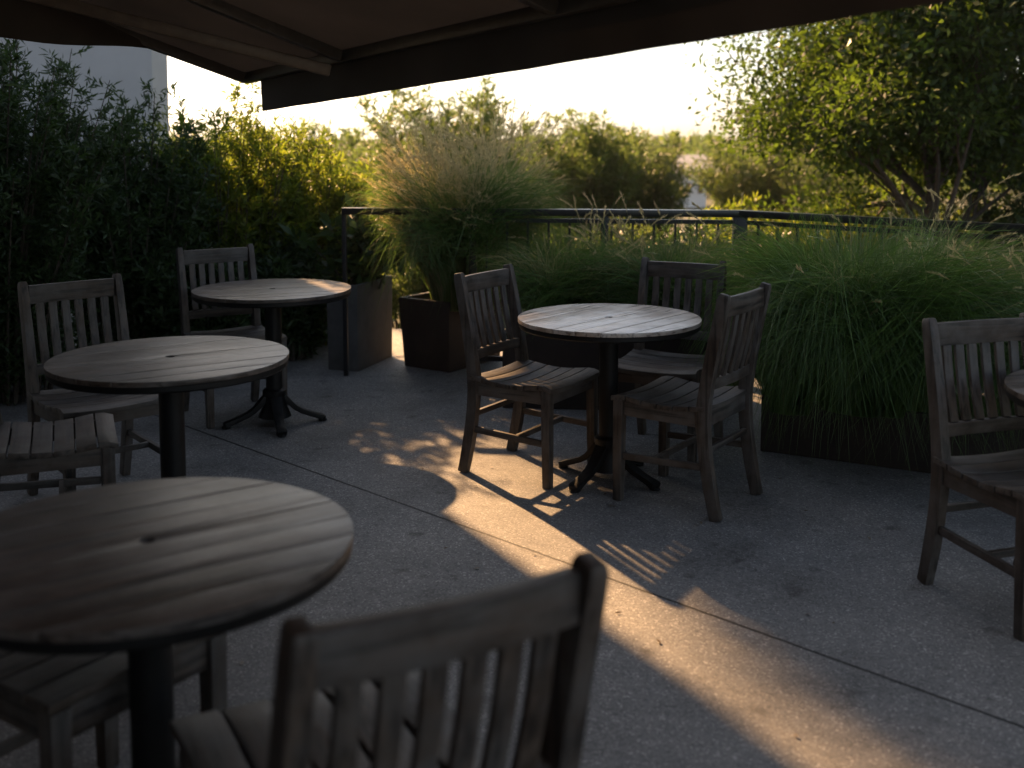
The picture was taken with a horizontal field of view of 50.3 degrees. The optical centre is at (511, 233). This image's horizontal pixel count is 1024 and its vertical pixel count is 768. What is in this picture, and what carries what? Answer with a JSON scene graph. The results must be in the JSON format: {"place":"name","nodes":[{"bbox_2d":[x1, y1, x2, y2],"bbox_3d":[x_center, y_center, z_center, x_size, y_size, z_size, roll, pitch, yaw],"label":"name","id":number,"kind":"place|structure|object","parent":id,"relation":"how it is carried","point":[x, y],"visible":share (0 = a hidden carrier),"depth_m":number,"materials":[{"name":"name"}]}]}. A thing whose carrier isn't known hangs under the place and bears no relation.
{"place":"outdoors","nodes":[
{"label":"outdoors","id":0,"kind":"place"},
{"bbox_2d":[0,37,168,321],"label":"building","id":1,"kind":"structure","parent":0,"point":[127,67],"depth_m":8.72,"materials":[{"name":"grey paint"}]},
{"bbox_2d":[0,329,1023,767],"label":"terrace","id":2,"kind":"structure","parent":0,"point":[746,663],"depth_m":3.79,"materials":[{"name":"grey concrete"}]},
{"bbox_2d":[0,410,118,493],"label":"dining chair","id":3,"kind":"object","parent":2,"relation":"on","point":[19,438],"visible":0.91,"depth_m":3.85,"materials":[{"name":"brown wood"}]},
{"bbox_2d":[0,38,136,405],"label":"shrub","id":4,"kind":"object","parent":2,"relation":"on","point":[40,240],"visible":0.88,"depth_m":6.06,"materials":[{"name":"green plant"}]},
{"bbox_2d":[17,273,159,495],"bbox_3d":[-1.740,0.656,4.548,0.446,0.907,0.513,-5,7,-42],"label":"dining chair","id":5,"kind":"object","parent":2,"relation":"on","point":[53,405],"visible":0.65,"depth_m":4.58,"materials":[{"name":"brown wood"}]},
{"bbox_2d":[0,633,226,767],"bbox_3d":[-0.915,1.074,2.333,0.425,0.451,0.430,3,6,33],"label":"dining chair","id":6,"kind":"object","parent":2,"relation":"on","point":[54,705],"visible":0.39,"depth_m":2.15,"materials":[{"name":"brown wood"}]},
{"bbox_2d":[18,76,225,345],"bbox_3d":[-2.506,-0.035,7.027,1.378,1.935,1.286,0,5,0],"label":"shrub","id":7,"kind":"object","parent":2,"relation":"on","point":[135,214],"visible":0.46,"depth_m":6.84,"materials":[{"name":"green plant"}]},
{"bbox_2d":[43,336,288,478],"bbox_3d":[-1.224,0.799,3.935,0.834,0.721,0.832,-3,6,-33],"label":"round table","id":8,"kind":"object","parent":2,"relation":"on","point":[170,370],"visible":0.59,"depth_m":3.83,"materials":[{"name":"grey wood"}]},
{"bbox_2d":[0,477,352,767],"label":"round table","id":9,"kind":"object","parent":2,"relation":"on","point":[146,575],"visible":1,"depth_m":2.05,"materials":[{"name":"grey wood"}]},
{"bbox_2d":[103,232,275,337],"bbox_3d":[-2.019,0.465,7.037,1.074,0.988,1.040,0,5,0],"label":"shrub","id":10,"kind":"object","parent":2,"relation":"on","point":[163,311],"visible":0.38,"depth_m":6.75,"materials":[{"name":"green plant"}]},
{"bbox_2d":[134,80,325,319],"bbox_3d":[-1.961,-0.135,7.623,1.383,2.014,1.315,0,5,0],"label":"shrub","id":11,"kind":"object","parent":2,"relation":"on","point":[238,226],"visible":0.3,"depth_m":7.37,"materials":[{"name":"green plant"}]},
{"bbox_2d":[176,244,287,428],"bbox_3d":[-1.526,0.536,5.917,0.447,0.907,0.513,-3,6,-33],"label":"dining chair","id":12,"kind":"object","parent":2,"relation":"on","point":[219,257],"visible":0.51,"depth_m":6.02,"materials":[{"name":"brown wood"}]},
{"bbox_2d":[191,279,350,437],"bbox_3d":[-1.245,0.644,5.698,0.810,0.721,0.807,-2,5,-20],"label":"round table","id":13,"kind":"object","parent":2,"relation":"on","point":[272,297],"visible":0.99,"depth_m":5.64,"materials":[{"name":"grey wood"}]},
{"bbox_2d":[244,222,339,360],"bbox_3d":[-1.517,0.409,7.452,0.888,0.983,0.865,-5,7,-42],"label":"shrub","id":14,"kind":"object","parent":2,"relation":"on","point":[304,330],"visible":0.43,"depth_m":7.29,"materials":[{"name":"green plant"}]},
{"bbox_2d":[238,110,382,345],"bbox_3d":[-1.504,-0.027,8.002,1.265,1.747,1.120,0,5,0],"label":"shrub","id":15,"kind":"object","parent":2,"relation":"on","point":[326,190],"visible":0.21,"depth_m":7.80,"materials":[{"name":"green plant"}]},
{"bbox_2d":[327,275,391,371],"bbox_3d":[-1.009,0.587,7.274,0.220,0.560,0.549,2,5,18],"label":"planter","id":16,"kind":"object","parent":2,"relation":"on","point":[369,343],"visible":0.65,"depth_m":7.07,"materials":[{"name":"metal"}]},
{"bbox_2d":[278,191,409,288],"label":"potted plant","id":17,"kind":"object","parent":16,"relation":"in","point":[353,257],"visible":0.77,"depth_m":7.14,"materials":[{"name":"green plant"}]},
{"bbox_2d":[169,551,609,767],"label":"dining chair","id":18,"kind":"object","parent":2,"relation":"on","point":[345,691],"visible":1,"depth_m":1.50,"materials":[{"name":"brown wood"}]},
{"bbox_2d":[399,292,502,372],"bbox_3d":[-0.396,0.635,7.297,0.419,0.460,0.618,3,6,35],"label":"planter","id":19,"kind":"object","parent":2,"relation":"on","point":[433,340],"visible":0.56,"depth_m":7.05,"materials":[{"name":"metal"}]},
{"bbox_2d":[326,91,587,334],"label":"ornamental grass","id":20,"kind":"object","parent":19,"relation":"in","point":[430,242],"depth_m":6.76,"materials":[{"name":"green plant"}]},
{"bbox_2d":[454,264,598,489],"bbox_3d":[0.070,0.623,4.930,0.513,0.907,0.446,3,6,33],"label":"dining chair","id":21,"kind":"object","parent":2,"relation":"on","point":[521,381],"visible":0.98,"depth_m":4.90,"materials":[{"name":"brown wood"}]},
{"bbox_2d":[150,365,966,753],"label":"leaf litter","id":22,"kind":"object","parent":2,"relation":"on","point":[618,611],"visible":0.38,"depth_m":3.99,"materials":[{"name":"brown plant"}]},
{"bbox_2d":[518,303,701,492],"bbox_3d":[0.424,0.724,4.791,0.795,0.721,0.798,4,7,40],"label":"round table","id":23,"kind":"object","parent":2,"relation":"on","point":[608,327],"visible":0.91,"depth_m":4.73,"materials":[{"name":"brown wood"}]},
{"bbox_2d":[502,329,735,409],"bbox_3d":[0.608,0.748,6.242,1.280,0.420,0.500,1,5,6],"label":"planter","id":24,"kind":"object","parent":2,"relation":"on","point":[559,353],"visible":0.07,"depth_m":6.01,"materials":[{"name":"metal"}]},
{"bbox_2d":[453,194,682,352],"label":"ornamental grass","id":25,"kind":"object","parent":24,"relation":"in","point":[542,280],"depth_m":5.97,"materials":[{"name":"green plant"}]},
{"bbox_2d":[556,191,771,345],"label":"ornamental grass","id":26,"kind":"object","parent":24,"relation":"in","point":[671,257],"depth_m":5.92,"materials":[{"name":"green plant"}]},
{"bbox_2d":[618,257,726,461],"bbox_3d":[0.744,0.596,5.234,0.446,0.907,0.513,3,6,27],"label":"dining chair","id":27,"kind":"object","parent":2,"relation":"on","point":[639,365],"visible":0.56,"depth_m":5.34,"materials":[{"name":"brown wood"}]},
{"bbox_2d":[341,207,1023,396],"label":"railing","id":28,"kind":"object","parent":2,"relation":"on","point":[743,223],"visible":0.34,"depth_m":6.59,"materials":[{"name":"metal"}]},
{"bbox_2d":[611,282,770,521],"bbox_3d":[0.744,0.657,4.531,0.513,0.907,0.446,4,6,35],"label":"dining chair","id":29,"kind":"object","parent":2,"relation":"on","point":[707,402],"visible":1,"depth_m":4.44,"materials":[{"name":"brown wood"}]},
{"bbox_2d":[760,393,1023,472],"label":"planter","id":30,"kind":"object","parent":2,"relation":"on","point":[857,450],"visible":0.4,"depth_m":5.01,"materials":[{"name":"metal"}]},
{"bbox_2d":[703,288,878,446],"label":"ornamental grass","id":31,"kind":"object","parent":30,"relation":"in","point":[806,391],"depth_m":5.08,"materials":[{"name":"green plant"}]},
{"bbox_2d":[660,172,1023,516],"bbox_3d":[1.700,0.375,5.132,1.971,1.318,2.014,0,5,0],"label":"ornamental grass","id":32,"kind":"object","parent":30,"relation":"in","point":[871,311],"depth_m":4.74,"materials":[{"name":"green plant"}]},
{"bbox_2d":[917,313,1023,641],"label":"dining chair","id":33,"kind":"object","parent":2,"relation":"on","point":[995,480],"visible":0.98,"depth_m":3.62,"materials":[{"name":"brown wood"}]},
{"bbox_2d":[1004,369,1023,407],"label":"round table","id":34,"kind":"object","parent":2,"relation":"on","point":[1014,385],"visible":1,"depth_m":3.45,"materials":[{"name":"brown wood"}]},
{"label":"cafe building","id":35,"kind":"object","parent":2,"relation":"on","visible":0},
{"bbox_2d":[0,0,952,110],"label":"awning","id":36,"kind":"object","parent":35,"relation":"attached to","point":[288,53],"visible":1,"depth_m":4.09,"materials":[{"name":"fabric"}]},
{"bbox_2d":[167,17,1018,138],"label":"sky","id":37,"kind":"structure","parent":0,"point":[653,89],"materials":[{"name":"white"}]},
{"bbox_2d":[289,139,1020,328],"bbox_3d":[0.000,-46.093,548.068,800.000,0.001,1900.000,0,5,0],"label":"ground","id":38,"kind":"structure","parent":0,"point":[709,201],"depth_m":30.91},
{"bbox_2d":[258,113,377,205],"bbox_3d":[-2.648,-0.572,15.047,2.044,2.222,2.250,0,5,0],"label":"bushy tree","id":39,"kind":"object","parent":38,"relation":"on","point":[356,131],"visible":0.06,"depth_m":14.89,"materials":[{"name":"green plant"}]},
{"bbox_2d":[375,218,428,328],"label":"shrub","id":40,"kind":"object","parent":38,"relation":"on","point":[401,291],"visible":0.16,"depth_m":9.82,"materials":[{"name":"green plant"}]},
{"bbox_2d":[324,75,536,224],"bbox_3d":[-0.930,-0.668,13.034,2.502,2.764,2.553,0,5,0],"label":"bushy tree","id":41,"kind":"object","parent":38,"relation":"on","point":[420,112],"visible":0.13,"depth_m":12.59,"materials":[{"name":"green plant"}]},
{"bbox_2d":[515,105,659,249],"bbox_3d":[0.870,-0.559,14.509,2.104,2.287,2.007,0,5,0],"label":"bushy tree","id":42,"kind":"object","parent":38,"relation":"on","point":[594,156],"visible":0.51,"depth_m":14.09,"materials":[{"name":"green plant"}]},
{"bbox_2d":[520,216,661,310],"bbox_3d":[0.576,0.317,10.706,2.143,1.210,2.009,0,5,0],"label":"shrub","id":43,"kind":"object","parent":38,"relation":"on","point":[638,233],"visible":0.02,"depth_m":10.61,"materials":[{"name":"green plant"}]},
{"bbox_2d":[169,124,1023,196],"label":"wood","id":44,"kind":"object","parent":38,"relation":"on","point":[695,140],"visible":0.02,"depth_m":36.93,"materials":[{"name":"green plant"}]},
{"bbox_2d":[576,124,699,243],"bbox_3d":[1.637,-0.541,15.562,2.307,2.069,2.132,-4,6,-38],"label":"bushy tree","id":45,"kind":"object","parent":38,"relation":"on","point":[662,177],"visible":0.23,"depth_m":15.02,"materials":[{"name":"green plant"}]},
{"bbox_2d":[646,217,825,314],"bbox_3d":[1.625,0.475,8.442,2.013,1.290,2.017,0,5,0],"label":"shrub","id":46,"kind":"object","parent":38,"relation":"on","point":[689,226],"visible":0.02,"depth_m":8.54,"materials":[{"name":"green plant"}]},
{"bbox_2d":[679,191,854,262],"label":"shrub","id":47,"kind":"object","parent":38,"relation":"on","point":[741,204],"visible":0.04,"depth_m":10.09,"materials":[{"name":"green plant"}]},
{"bbox_2d":[683,131,891,240],"bbox_3d":[4.369,-0.676,17.117,3.148,2.069,2.877,3,6,34],"label":"bushy tree","id":48,"kind":"object","parent":38,"relation":"on","point":[734,181],"visible":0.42,"depth_m":16.52,"materials":[{"name":"green plant"}]},
{"bbox_2d":[682,0,1023,251],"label":"tree","id":49,"kind":"object","parent":38,"relation":"on","point":[850,121],"visible":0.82,"depth_m":8.95,"materials":[{"name":"green plant"}]},
{"bbox_2d":[747,0,1023,200],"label":"tree","id":50,"kind":"object","parent":38,"relation":"on","point":[1013,11],"visible":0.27,"depth_m":8.49,"materials":[{"name":"green plant"}]},
{"bbox_2d":[801,183,986,254],"bbox_3d":[3.667,0.232,10.376,1.886,1.435,2.034,0,5,0],"label":"shrub","id":51,"kind":"object","parent":38,"relation":"on","point":[854,201],"visible":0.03,"depth_m":10.16,"materials":[{"name":"green plant"}]},
{"bbox_2d":[866,189,1020,258],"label":"shrub","id":52,"kind":"object","parent":38,"relation":"on","point":[1008,219],"visible":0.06,"depth_m":9.78,"materials":[{"name":"green plant"}]},
{"bbox_2d":[878,217,1023,385],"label":"shrub","id":53,"kind":"object","parent":38,"relation":"on","point":[1019,246],"depth_m":7.18,"materials":[{"name":"green plant"}]},
{"bbox_2d":[950,151,1023,248],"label":"shrub","id":54,"kind":"object","parent":38,"relation":"on","point":[1015,202],"visible":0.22,"depth_m":9.68,"materials":[{"name":"green plant"}]},
{"bbox_2d":[954,208,1023,266],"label":"shrub","id":55,"kind":"object","parent":38,"relation":"on","point":[1020,219],"visible":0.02,"depth_m":8.11,"materials":[{"name":"green plant"}]},
{"bbox_2d":[649,155,720,207],"bbox_3d":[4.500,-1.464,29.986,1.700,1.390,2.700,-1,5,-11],"label":"house","id":56,"kind":"structure","parent":0,"point":[696,197],"depth_m":29.10,"materials":[{"name":"white paint"}]}
]}

